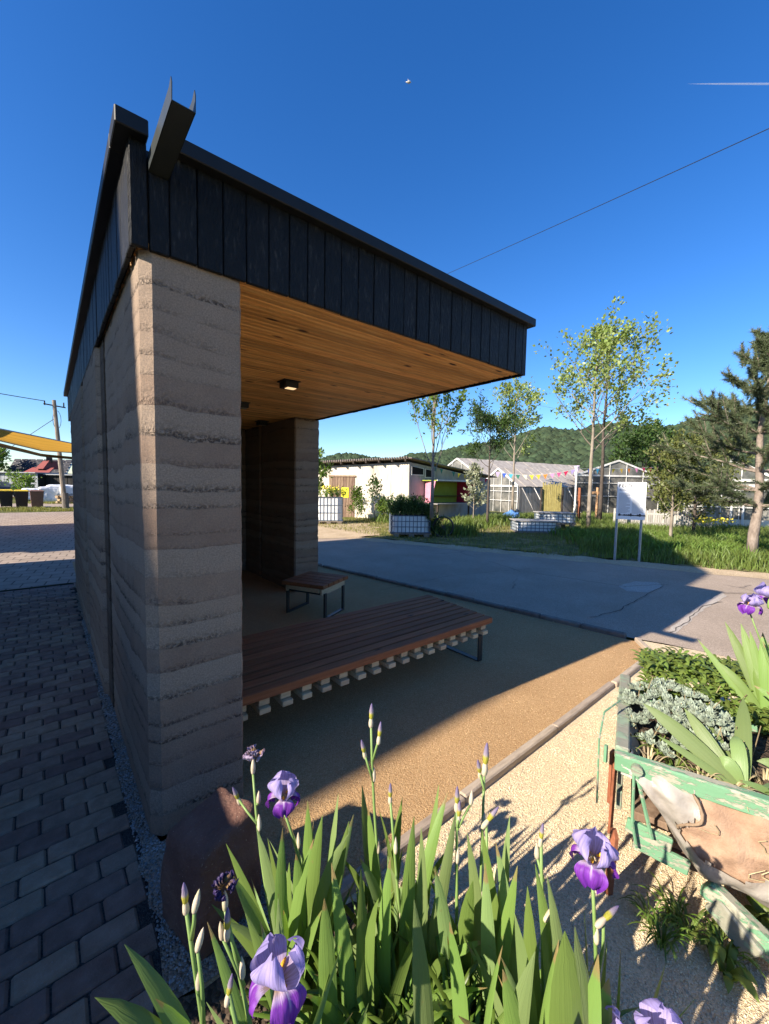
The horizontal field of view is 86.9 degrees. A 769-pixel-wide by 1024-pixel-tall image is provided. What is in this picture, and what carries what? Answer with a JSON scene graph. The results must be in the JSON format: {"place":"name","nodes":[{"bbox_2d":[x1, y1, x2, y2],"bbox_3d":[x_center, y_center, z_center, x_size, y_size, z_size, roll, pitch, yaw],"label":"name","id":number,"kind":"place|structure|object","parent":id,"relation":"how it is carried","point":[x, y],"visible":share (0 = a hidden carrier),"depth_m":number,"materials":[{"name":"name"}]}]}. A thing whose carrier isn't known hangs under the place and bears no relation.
{"place":"outdoors","nodes":[
{"label":"outdoors","id":0,"kind":"place"},
{"bbox_2d":[9,459,71,472],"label":"solar house","id":1,"kind":"structure","parent":0,"point":[23,465],"depth_m":62.59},
{"bbox_2d":[24,457,58,472],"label":"red roofed house","id":2,"kind":"structure","parent":0,"point":[49,465],"depth_m":56.50,"materials":[{"name":"tile"}]},
{"bbox_2d":[0,583,183,1023],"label":"path","id":3,"kind":"structure","parent":0,"point":[76,913],"depth_m":1.94,"materials":[{"name":"grey brick"}]},
{"bbox_2d":[160,787,260,960],"bbox_3d":[-0.688,1.408,1.618,0.310,0.490,0.278,4,5,36],"label":"sandstone block","id":4,"kind":"object","parent":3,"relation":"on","point":[196,857],"depth_m":1.53,"materials":[{"name":"brown stone"}]},
{"bbox_2d":[72,562,641,991],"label":"gravel ground","id":5,"kind":"structure","parent":0,"point":[264,605],"depth_m":3.06,"materials":[{"name":"beige gravel"}]},
{"bbox_2d":[72,583,271,997],"bbox_3d":[-2.732,1.389,4.187,0.552,0.001,7.046,-2,5,-40],"label":"chippings strip","id":6,"kind":"object","parent":5,"relation":"on","point":[208,973],"visible":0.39,"depth_m":1.73,"materials":[{"name":"grey gravel"}]},
{"bbox_2d":[82,620,269,989],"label":"grey chippings","id":7,"kind":"object","parent":6,"relation":"on","point":[175,956],"visible":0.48,"depth_m":1.90,"materials":[{"name":"grey gravel"}]},
{"bbox_2d":[63,76,535,835],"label":"pavilion","id":8,"kind":"structure","parent":5,"relation":"on","point":[215,290],"depth_m":2.14,"materials":[{"name":"concrete"}]},
{"bbox_2d":[282,571,347,617],"bbox_3d":[-0.927,1.115,5.483,0.639,0.452,0.658,3,4,23],"label":"slatted stool","id":9,"kind":"object","parent":5,"relation":"on","point":[317,583],"visible":0.98,"depth_m":5.34,"materials":[{"name":"brown wood"}]},
{"bbox_2d":[242,595,491,720],"bbox_3d":[-0.211,1.263,3.614,2.684,0.431,0.975,-2,5,-40],"label":"slatted bench","id":10,"kind":"object","parent":5,"relation":"on","point":[279,664],"visible":0.78,"depth_m":3.33,"materials":[{"name":"brown wood"}]},
{"bbox_2d":[0,497,748,995],"bbox_3d":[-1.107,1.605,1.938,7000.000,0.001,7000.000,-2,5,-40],"label":"ground","id":11,"kind":"structure","parent":0,"point":[362,537],"depth_m":10.57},
{"bbox_2d":[0,470,41,489],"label":"shrub","id":12,"kind":"object","parent":11,"relation":"on","point":[27,480],"visible":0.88,"depth_m":33.62,"materials":[{"name":"green plant"}]},
{"bbox_2d":[0,472,68,487],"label":"metal shed","id":13,"kind":"structure","parent":11,"relation":"on","point":[42,481],"depth_m":43.90,"materials":[{"name":"grey metal"}]},
{"bbox_2d":[0,501,72,511],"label":"yard edge grass","id":14,"kind":"structure","parent":11,"relation":"on","point":[41,508],"depth_m":22.12,"materials":[{"name":"green plant"}]},
{"bbox_2d":[0,512,75,590],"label":"yard","id":15,"kind":"structure","parent":11,"relation":"on","point":[37,549],"depth_m":9.88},
{"bbox_2d":[0,428,71,458],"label":"awning","id":16,"kind":"object","parent":15,"relation":"on","point":[35,442],"visible":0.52,"depth_m":14.87,"materials":[{"name":"fabric"}]},
{"bbox_2d":[43,400,68,507],"bbox_3d":[-18.155,-3.128,22.475,0.964,6.062,0.340,-2,5,-40],"label":"utility pole","id":17,"kind":"object","parent":11,"relation":"on","point":[65,498],"visible":0.92,"depth_m":22.58,"materials":[{"name":"brown wood"}]},
{"bbox_2d":[318,447,333,495],"bbox_3d":[-3.132,-1.250,18.467,1.419,3.364,1.606,3,4,26],"label":"side tree","id":18,"kind":"object","parent":11,"relation":"on","point":[323,472],"visible":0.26,"depth_m":18.45,"materials":[{"name":"green plant"}]},
{"bbox_2d":[318,522,380,538],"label":"sandy drive","id":19,"kind":"structure","parent":11,"relation":"on","point":[326,532],"depth_m":14.64,"materials":[{"name":"beige sand"}]},
{"bbox_2d":[318,496,342,523],"bbox_3d":[-2.423,-0.091,17.823,1.231,1.141,1.121,1,4,-6],"label":"planter tank","id":20,"kind":"object","parent":19,"relation":"on","point":[330,509],"visible":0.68,"depth_m":17.34,"materials":[{"name":"white plastic"}]},
{"bbox_2d":[343,641,768,1023],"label":"gravel forecourt","id":21,"kind":"structure","parent":11,"relation":"on","point":[692,1010],"depth_m":1.81,"materials":[{"name":"beige gravel"}]},
{"bbox_2d":[153,901,471,1023],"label":"planting soil","id":22,"kind":"structure","parent":21,"relation":"on","point":[214,993],"depth_m":1.34,"materials":[{"name":"brown soil"}]},
{"bbox_2d":[95,944,191,1023],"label":"iris plant","id":23,"kind":"object","parent":22,"relation":"on","point":[169,1008],"visible":1,"depth_m":0.89,"materials":[{"name":"green plant"}]},
{"bbox_2d":[181,882,205,1023],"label":"iris plant","id":24,"kind":"object","parent":22,"relation":"on","point":[198,982],"visible":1,"depth_m":0.88,"materials":[{"name":"green plant"}]},
{"bbox_2d":[224,973,238,1023],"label":"iris plant","id":25,"kind":"object","parent":22,"relation":"on","point":[228,1001],"visible":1,"depth_m":0.82,"materials":[{"name":"green plant"}]},
{"bbox_2d":[212,744,338,1020],"bbox_3d":[-0.309,1.224,1.290,0.345,0.802,0.512,-8,9,-66],"label":"iris plant","id":26,"kind":"object","parent":22,"relation":"on","point":[277,884],"visible":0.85,"depth_m":1.26,"materials":[{"name":"green plant"}]},
{"bbox_2d":[249,932,306,1023],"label":"iris plant","id":27,"kind":"object","parent":22,"relation":"on","point":[276,969],"visible":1,"depth_m":0.76,"materials":[{"name":"purple plant"}]},
{"bbox_2d":[242,949,352,1023],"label":"iris plant","id":28,"kind":"object","parent":22,"relation":"on","point":[318,1016],"visible":0.8,"depth_m":1.01,"materials":[{"name":"green plant"}]},
{"bbox_2d":[206,870,394,1023],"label":"iris plant","id":29,"kind":"object","parent":22,"relation":"on","point":[225,937],"visible":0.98,"depth_m":0.96,"materials":[{"name":"green plant"}]},
{"bbox_2d":[223,770,393,1005],"bbox_3d":[-0.224,1.258,1.345,0.512,0.729,0.373,1,4,6],"label":"iris plant","id":30,"kind":"object","parent":22,"relation":"on","point":[286,784],"visible":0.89,"depth_m":1.32,"materials":[{"name":"green plant"}]},
{"bbox_2d":[265,898,412,1023],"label":"iris plant","id":31,"kind":"object","parent":22,"relation":"on","point":[327,961],"visible":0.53,"depth_m":1.04,"materials":[{"name":"green plant"}]},
{"bbox_2d":[235,885,471,1023],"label":"daylily clump","id":32,"kind":"object","parent":22,"relation":"on","point":[304,983],"visible":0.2,"depth_m":1.13,"materials":[{"name":"green plant"}]},
{"bbox_2d":[296,863,423,1023],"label":"iris plant","id":33,"kind":"object","parent":22,"relation":"on","point":[353,987],"visible":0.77,"depth_m":1.10,"materials":[{"name":"green plant"}]},
{"bbox_2d":[344,703,443,970],"bbox_3d":[0.002,1.154,1.406,0.505,0.936,0.408,-2,5,-40],"label":"iris plant","id":34,"kind":"object","parent":22,"relation":"on","point":[371,864],"visible":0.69,"depth_m":1.37,"materials":[{"name":"green plant"}]},
{"bbox_2d":[306,907,484,1023],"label":"daylily clump","id":35,"kind":"object","parent":22,"relation":"on","point":[342,1009],"visible":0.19,"depth_m":1.16,"materials":[{"name":"green plant"}]},
{"bbox_2d":[314,857,485,1023],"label":"iris plant","id":36,"kind":"object","parent":22,"relation":"on","point":[382,955],"visible":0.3,"depth_m":1.16,"materials":[{"name":"green plant"}]},
{"bbox_2d":[351,902,481,1023],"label":"daylily clump","id":37,"kind":"object","parent":22,"relation":"on","point":[374,1018],"visible":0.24,"depth_m":1.13,"materials":[{"name":"green plant"}]},
{"bbox_2d":[353,783,480,1002],"bbox_3d":[0.138,1.263,1.252,0.358,0.749,0.357,-2,5,-40],"label":"iris plant","id":38,"kind":"object","parent":22,"relation":"on","point":[420,891],"visible":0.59,"depth_m":1.23,"materials":[{"name":"green plant"}]},
{"bbox_2d":[412,900,454,1023],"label":"iris plant","id":39,"kind":"object","parent":22,"relation":"on","point":[423,1003],"visible":0.87,"depth_m":1.00,"materials":[{"name":"green plant"}]},
{"bbox_2d":[415,786,484,1022],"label":"iris plant","id":40,"kind":"object","parent":22,"relation":"on","point":[468,923],"visible":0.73,"depth_m":1.19,"materials":[{"name":"green plant"}]},
{"bbox_2d":[435,922,503,1023],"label":"iris plant","id":41,"kind":"object","parent":22,"relation":"on","point":[459,1000],"visible":0.87,"depth_m":1.00,"materials":[{"name":"green plant"}]},
{"bbox_2d":[477,743,488,893],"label":"iris plant","id":42,"kind":"object","parent":22,"relation":"on","point":[483,771],"visible":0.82,"depth_m":1.37,"materials":[{"name":"green plant"}]},
{"bbox_2d":[430,806,540,1023],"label":"iris plant","id":43,"kind":"object","parent":22,"relation":"on","point":[497,923],"visible":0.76,"depth_m":1.14,"materials":[{"name":"green plant"}]},
{"bbox_2d":[391,930,639,1018],"bbox_3d":[0.309,1.463,0.891,0.747,0.389,0.822,1,4,4],"label":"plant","id":44,"kind":"object","parent":22,"relation":"on","point":[447,1000],"visible":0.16,"depth_m":1.09,"materials":[{"name":"green plant"}]},
{"bbox_2d":[484,940,558,1023],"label":"iris plant","id":45,"kind":"object","parent":22,"relation":"on","point":[523,991],"visible":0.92,"depth_m":0.85,"materials":[{"name":"green plant"}]},
{"bbox_2d":[465,823,593,1022],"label":"iris plant","id":46,"kind":"object","parent":22,"relation":"on","point":[551,931],"visible":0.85,"depth_m":1.04,"materials":[{"name":"green plant"}]},
{"bbox_2d":[458,913,623,1023],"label":"iris plant","id":47,"kind":"object","parent":22,"relation":"on","point":[522,958],"visible":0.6,"depth_m":0.98,"materials":[{"name":"green plant"}]},
{"bbox_2d":[498,927,606,1023],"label":"iris plant","id":48,"kind":"object","parent":22,"relation":"on","point":[590,988],"visible":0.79,"depth_m":0.80,"materials":[{"name":"green plant"}]},
{"bbox_2d":[502,931,611,1023],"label":"iris plant","id":49,"kind":"object","parent":22,"relation":"on","point":[565,1003],"visible":0.93,"depth_m":0.80,"materials":[{"name":"green plant"}]},
{"bbox_2d":[515,826,696,1017],"bbox_3d":[0.561,1.244,0.983,0.419,0.834,0.464,1,4,-3],"label":"iris plant","id":50,"kind":"object","parent":22,"relation":"on","point":[590,873],"visible":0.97,"depth_m":1.03,"materials":[{"name":"purple plant"}]},
{"bbox_2d":[634,998,682,1023],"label":"iris plant","id":51,"kind":"object","parent":22,"relation":"on","point":[654,1011],"visible":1,"depth_m":0.81,"materials":[{"name":"purple plant"}]},
{"bbox_2d":[340,637,651,900],"bbox_3d":[1.197,1.593,2.879,4.847,0.170,0.280,-3,5,-43],"label":"edging","id":52,"kind":"object","parent":21,"relation":"on","point":[500,769],"visible":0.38,"depth_m":2.44,"materials":[{"name":"beige concrete"}]},
{"bbox_2d":[618,890,683,937],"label":"grass tuft","id":53,"kind":"object","parent":21,"relation":"on","point":[658,916],"visible":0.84,"depth_m":1.59,"materials":[{"name":"green plant"}]},
{"bbox_2d":[626,899,698,961],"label":"grass tuft","id":54,"kind":"object","parent":21,"relation":"on","point":[664,941],"visible":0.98,"depth_m":1.52,"materials":[{"name":"green plant"}]},
{"bbox_2d":[632,869,703,937],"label":"grass tuft","id":55,"kind":"object","parent":21,"relation":"on","point":[667,909],"visible":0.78,"depth_m":1.63,"materials":[{"name":"green plant"}]},
{"bbox_2d":[596,674,768,963],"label":"garden cart","id":56,"kind":"object","parent":21,"relation":"on","point":[717,830],"visible":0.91,"depth_m":1.58,"materials":[{"name":"green paint"}]},
{"bbox_2d":[616,677,734,757],"bbox_3d":[1.460,0.983,2.019,0.725,0.140,0.544,-2,5,-40],"label":"sedum cushion","id":57,"kind":"object","parent":56,"relation":"on","point":[707,715],"visible":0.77,"depth_m":1.96,"materials":[{"name":"green plant"}]},
{"bbox_2d":[643,698,751,788],"bbox_3d":[1.438,1.000,1.742,0.518,0.253,0.302,0,4,-8],"label":"iris plant","id":58,"kind":"object","parent":56,"relation":"in","point":[709,755],"visible":0.81,"depth_m":1.71,"materials":[{"name":"green plant"}]},
{"bbox_2d":[632,646,768,734],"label":"ground cover","id":59,"kind":"object","parent":56,"relation":"on","point":[684,669],"visible":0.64,"depth_m":2.33,"materials":[{"name":"green plant"}]},
{"bbox_2d":[698,622,768,733],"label":"iris plant","id":60,"kind":"object","parent":56,"relation":"in","point":[752,662],"visible":0.82,"depth_m":2.12,"materials":[{"name":"green plant"}]},
{"bbox_2d":[737,582,768,664],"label":"iris plant","id":61,"kind":"object","parent":56,"relation":"in","point":[749,604],"visible":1,"depth_m":1.94,"materials":[{"name":"purple plant"}]},
{"bbox_2d":[653,885,714,943],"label":"grass tuft","id":62,"kind":"object","parent":21,"relation":"on","point":[702,912],"visible":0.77,"depth_m":1.58,"materials":[{"name":"green plant"}]},
{"bbox_2d":[689,917,734,964],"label":"leafy weed","id":63,"kind":"object","parent":21,"relation":"on","point":[722,951],"visible":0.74,"depth_m":1.50,"materials":[{"name":"green plant"}]},
{"bbox_2d":[686,911,768,981],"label":"grass tuft","id":64,"kind":"object","parent":21,"relation":"on","point":[721,940],"visible":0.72,"depth_m":1.48,"materials":[{"name":"green plant"}]},
{"bbox_2d":[708,933,759,1003],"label":"leafy weed","id":65,"kind":"object","parent":21,"relation":"on","point":[731,975],"visible":0.91,"depth_m":1.41,"materials":[{"name":"green plant"}]},
{"bbox_2d":[744,895,768,928],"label":"leafy weed","id":66,"kind":"object","parent":21,"relation":"on","point":[755,907],"visible":0.68,"depth_m":1.63,"materials":[{"name":"green plant"}]},
{"bbox_2d":[344,537,768,579],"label":"road shoulder","id":67,"kind":"object","parent":11,"relation":"on","point":[656,566],"visible":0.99,"depth_m":9.77},
{"bbox_2d":[613,482,648,561],"bbox_3d":[5.882,0.262,9.677,0.660,1.935,0.083,3,4,25],"label":"information board","id":68,"kind":"object","parent":11,"relation":"on","point":[631,501],"visible":0.96,"depth_m":9.63,"materials":[{"name":"white metal"}]},
{"bbox_2d":[597,407,680,474],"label":"deciduous tree","id":69,"kind":"object","parent":11,"relation":"on","point":[638,448],"visible":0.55,"depth_m":40.48,"materials":[{"name":"green plant"}]},
{"bbox_2d":[562,435,768,490],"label":"wood","id":70,"kind":"object","parent":11,"relation":"on","point":[582,461],"visible":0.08,"depth_m":155.91,"materials":[{"name":"green plant"}]},
{"bbox_2d":[0,0,768,473],"label":"sky","id":71,"kind":"structure","parent":0,"point":[515,120],"materials":[{"name":"blue"}]},
{"bbox_2d":[318,538,768,658],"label":"road","id":72,"kind":"structure","parent":0,"point":[585,593],"depth_m":7.11,"materials":[{"name":"grey asphalt"}]},
{"bbox_2d":[318,563,626,638],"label":"kerb","id":73,"kind":"structure","parent":72,"relation":"on","point":[611,632],"depth_m":5.76,"materials":[{"name":"concrete"}]},
{"bbox_2d":[619,581,661,591],"bbox_3d":[4.557,1.319,7.208,1.200,0.001,0.513,-2,5,-40],"label":"road patch","id":74,"kind":"object","parent":72,"relation":"on","point":[637,586],"visible":1,"depth_m":7.19,"materials":[{"name":"grey asphalt"}]},
{"bbox_2d":[668,593,725,632],"bbox_3d":[4.567,1.409,5.871,2.964,0.001,0.153,-2,5,-40],"label":"road patch","id":75,"kind":"object","parent":72,"relation":"on","point":[714,599],"visible":1,"depth_m":5.72,"materials":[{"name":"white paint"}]},
{"bbox_2d":[318,508,768,572],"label":"lawn","id":76,"kind":"structure","parent":0,"point":[483,544],"depth_m":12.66,"materials":[{"name":"green plant"}]},
{"bbox_2d":[345,486,368,518],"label":"shrub","id":77,"kind":"object","parent":76,"relation":"on","point":[357,495],"visible":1,"depth_m":19.27,"materials":[{"name":"green plant"}]},
{"bbox_2d":[365,473,385,521],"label":"shrub","id":78,"kind":"object","parent":76,"relation":"on","point":[375,483],"visible":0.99,"depth_m":18.75,"materials":[{"name":"green plant"}]},
{"bbox_2d":[318,456,496,517],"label":"garden shed","id":79,"kind":"structure","parent":76,"relation":"on","point":[406,476],"depth_m":20.79,"materials":[{"name":"white paint"}]},
{"bbox_2d":[328,475,355,516],"bbox_3d":[-2.229,-0.824,21.214,1.561,2.180,0.071,2,4,19],"label":"plank door","id":80,"kind":"structure","parent":79,"relation":"in","point":[348,481],"depth_m":21.14,"materials":[{"name":"brown wood"}]},
{"bbox_2d":[388,513,430,536],"bbox_3d":[0.848,0.441,13.947,1.352,0.711,1.071,1,4,-6],"label":"planter tank","id":81,"kind":"object","parent":76,"relation":"on","point":[409,525],"visible":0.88,"depth_m":13.48,"materials":[{"name":"white plastic"}]},
{"bbox_2d":[382,492,428,515],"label":"potted shrub","id":82,"kind":"object","parent":81,"relation":"on","point":[403,505],"visible":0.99,"depth_m":13.58,"materials":[{"name":"green plant"}]},
{"bbox_2d":[420,501,444,531],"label":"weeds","id":83,"kind":"object","parent":81,"relation":"in","point":[426,512],"visible":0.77,"depth_m":13.58,"materials":[{"name":"green plant"}]},
{"bbox_2d":[408,389,469,517],"bbox_3d":[1.511,-2.526,12.350,2.290,5.488,1.862,-2,5,-40],"label":"slim tree","id":84,"kind":"object","parent":81,"relation":"in","point":[435,402],"visible":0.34,"depth_m":12.59,"materials":[{"name":"green plant"}]},
{"bbox_2d":[422,479,472,516],"bbox_3d":[3.353,-0.626,20.993,3.010,2.050,1.182,-2,5,-40],"label":"produce stand","id":85,"kind":"object","parent":76,"relation":"on","point":[449,491],"visible":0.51,"depth_m":21.51,"materials":[{"name":"paint"}]},
{"bbox_2d":[364,511,585,538],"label":"weeds","id":86,"kind":"object","parent":76,"relation":"on","point":[465,526],"visible":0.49,"depth_m":17.00,"materials":[{"name":"green plant"}]},
{"bbox_2d":[461,462,489,516],"bbox_3d":[4.191,-0.826,18.127,1.205,2.821,1.520,-2,5,-40],"label":"silver sapling","id":87,"kind":"object","parent":76,"relation":"on","point":[475,497],"visible":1,"depth_m":18.18,"materials":[{"name":"green plant"}]},
{"bbox_2d":[457,388,541,522],"bbox_3d":[4.433,-2.105,16.917,3.035,5.542,3.505,1,4,3],"label":"rowan tree","id":88,"kind":"object","parent":76,"relation":"on","point":[481,416],"visible":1,"depth_m":16.59,"materials":[{"name":"green plant"}]},
{"bbox_2d":[448,458,583,478],"bbox_3d":[13.860,-2.907,40.969,18.945,4.270,4.680,-1,4,-31],"label":"greenhouse","id":89,"kind":"object","parent":76,"relation":"on","point":[462,463],"visible":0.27,"depth_m":38.76,"materials":[{"name":"glass"}]},
{"bbox_2d":[492,376,546,509],"bbox_3d":[7.784,-3.928,24.328,3.669,8.310,2.979,1,4,3],"label":"birch tree","id":90,"kind":"object","parent":76,"relation":"on","point":[509,390],"visible":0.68,"depth_m":24.26,"materials":[{"name":"green plant"}]},
{"bbox_2d":[509,518,559,533],"bbox_3d":[5.778,0.540,15.745,1.616,0.469,1.117,1,4,4],"label":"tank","id":91,"kind":"object","parent":76,"relation":"on","point":[531,525],"visible":0.91,"depth_m":15.28,"materials":[{"name":"white plastic"}]},
{"bbox_2d":[486,468,586,512],"bbox_3d":[11.470,-1.603,29.895,8.327,3.080,4.932,-1,4,-31],"label":"greenhouse","id":92,"kind":"object","parent":76,"relation":"on","point":[527,490],"visible":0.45,"depth_m":28.05,"materials":[{"name":"clear glass"}]},
{"bbox_2d":[540,482,563,511],"bbox_3d":[9.037,-0.606,21.997,1.243,2.037,0.182,1,4,0],"label":"reed screen","id":93,"kind":"object","parent":76,"relation":"on","point":[556,505],"visible":0.69,"depth_m":22.02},
{"bbox_2d":[533,511,577,528],"bbox_3d":[7.080,0.357,16.943,1.454,0.699,1.117,1,4,4],"label":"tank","id":94,"kind":"object","parent":76,"relation":"on","point":[565,518],"visible":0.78,"depth_m":16.45,"materials":[{"name":"white plastic"}]},
{"bbox_2d":[512,291,678,520],"bbox_3d":[10.541,-4.442,19.686,6.391,10.052,6.598,-2,5,-40],"label":"poplar tree","id":95,"kind":"object","parent":76,"relation":"on","point":[604,418],"visible":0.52,"depth_m":18.84,"materials":[{"name":"green plant"}]},
{"bbox_2d":[548,310,678,526],"bbox_3d":[8.642,-3.457,16.020,4.193,8.508,4.262,-2,5,-40],"label":"poplar tree","id":96,"kind":"object","parent":76,"relation":"on","point":[608,343],"visible":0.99,"depth_m":15.76,"materials":[{"name":"green plant"}]},
{"bbox_2d":[573,460,659,512],"bbox_3d":[21.047,-2.274,36.757,5.565,3.820,21.096,3,4,30],"label":"greenhouse","id":97,"kind":"object","parent":76,"relation":"on","point":[613,479],"visible":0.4,"depth_m":29.19,"materials":[{"name":"clear glass"}]},
{"bbox_2d":[613,508,715,527],"bbox_3d":[12.133,0.332,17.748,3.726,0.935,0.030,3,4,27],"label":"picket fence","id":98,"kind":"object","parent":76,"relation":"on","point":[653,515],"visible":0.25,"depth_m":17.65,"materials":[{"name":"grey wood"}]},
{"bbox_2d":[641,433,715,536],"bbox_3d":[9.045,-0.733,12.838,1.904,3.510,2.194,3,4,27],"label":"young fruit tree","id":99,"kind":"object","parent":76,"relation":"on","point":[673,472],"visible":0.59,"depth_m":12.69,"materials":[{"name":"green plant"}]},
{"bbox_2d":[652,428,754,531],"bbox_3d":[12.093,-1.196,15.453,3.150,4.193,3.036,-2,5,-40],"label":"broad shrub","id":100,"kind":"object","parent":76,"relation":"on","point":[702,501],"visible":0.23,"depth_m":15.33,"materials":[{"name":"green plant"}]},
{"bbox_2d":[649,325,768,552],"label":"pine tree","id":101,"kind":"object","parent":76,"relation":"on","point":[737,429],"visible":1,"depth_m":10.23,"materials":[{"name":"green plant"}]},
{"bbox_2d":[683,460,768,527],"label":"greenhouse","id":102,"kind":"object","parent":76,"relation":"on","point":[741,515],"visible":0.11,"depth_m":18.09,"materials":[{"name":"clear glass"}]},
{"bbox_2d":[447,128,768,273],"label":"overhead cable","id":103,"kind":"object","parent":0,"point":[628,192],"visible":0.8,"depth_m":15.69,"materials":[{"name":"black metal"}]},
{"bbox_2d":[545,510,768,572],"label":"tall meadow grass","id":104,"kind":"structure","parent":0,"point":[606,524],"depth_m":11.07,"materials":[{"name":"green plant"}]},
{"bbox_3d":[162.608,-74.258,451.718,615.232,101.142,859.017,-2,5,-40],"label":"hills","id":105,"kind":"structure","parent":0,"visible":0},
{"bbox_2d":[321,413,768,464],"bbox_3d":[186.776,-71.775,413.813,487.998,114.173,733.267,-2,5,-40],"label":"wood","id":106,"kind":"object","parent":105,"relation":"on","point":[554,445],"visible":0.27,"depth_m":472.39,"materials":[{"name":"green plant"}]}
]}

